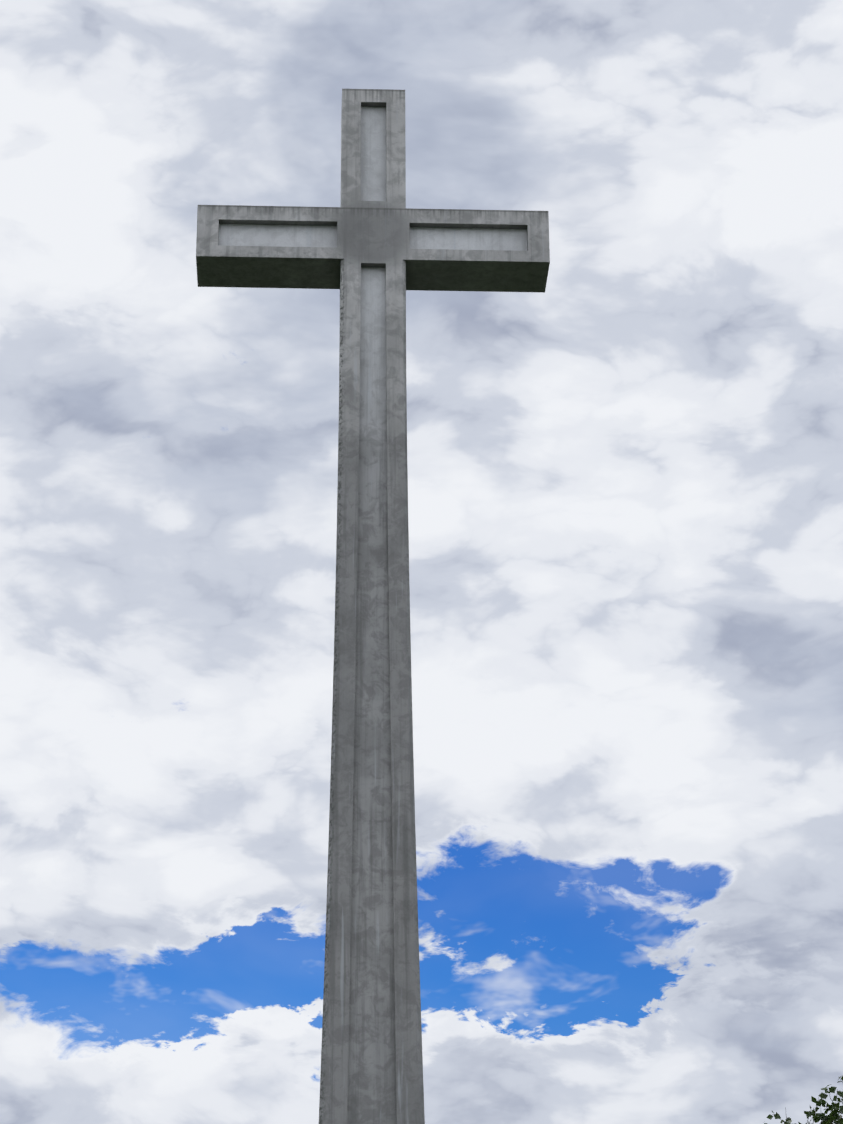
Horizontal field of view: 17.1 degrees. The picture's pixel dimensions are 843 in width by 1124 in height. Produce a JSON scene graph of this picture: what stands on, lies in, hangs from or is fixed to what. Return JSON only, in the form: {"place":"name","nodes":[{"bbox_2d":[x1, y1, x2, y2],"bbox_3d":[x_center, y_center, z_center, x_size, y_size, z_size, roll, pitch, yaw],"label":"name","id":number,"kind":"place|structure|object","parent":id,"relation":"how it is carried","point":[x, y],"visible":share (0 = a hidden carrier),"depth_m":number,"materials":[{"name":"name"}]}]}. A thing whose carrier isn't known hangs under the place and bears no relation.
{"place":"outdoors","nodes":[
{"label":"outdoors","id":0,"kind":"place"},
{"bbox_2d":[0,0,842,1123],"label":"sky","id":1,"kind":"structure","parent":0,"point":[625,475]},
{"bbox_3d":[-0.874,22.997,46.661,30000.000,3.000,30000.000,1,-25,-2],"label":"ground","id":2,"kind":"structure","parent":0,"visible":0},
{"bbox_2d":[196,89,549,1123],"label":"cross","id":3,"kind":"object","parent":2,"relation":"on","point":[372,247],"visible":1,"depth_m":57.04,"materials":[{"name":"concrete"}]},
{"bbox_2d":[764,1076,842,1123],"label":"tree","id":4,"kind":"object","parent":2,"relation":"on","point":[834,1117],"visible":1,"depth_m":77.89,"materials":[{"name":"green plant"}]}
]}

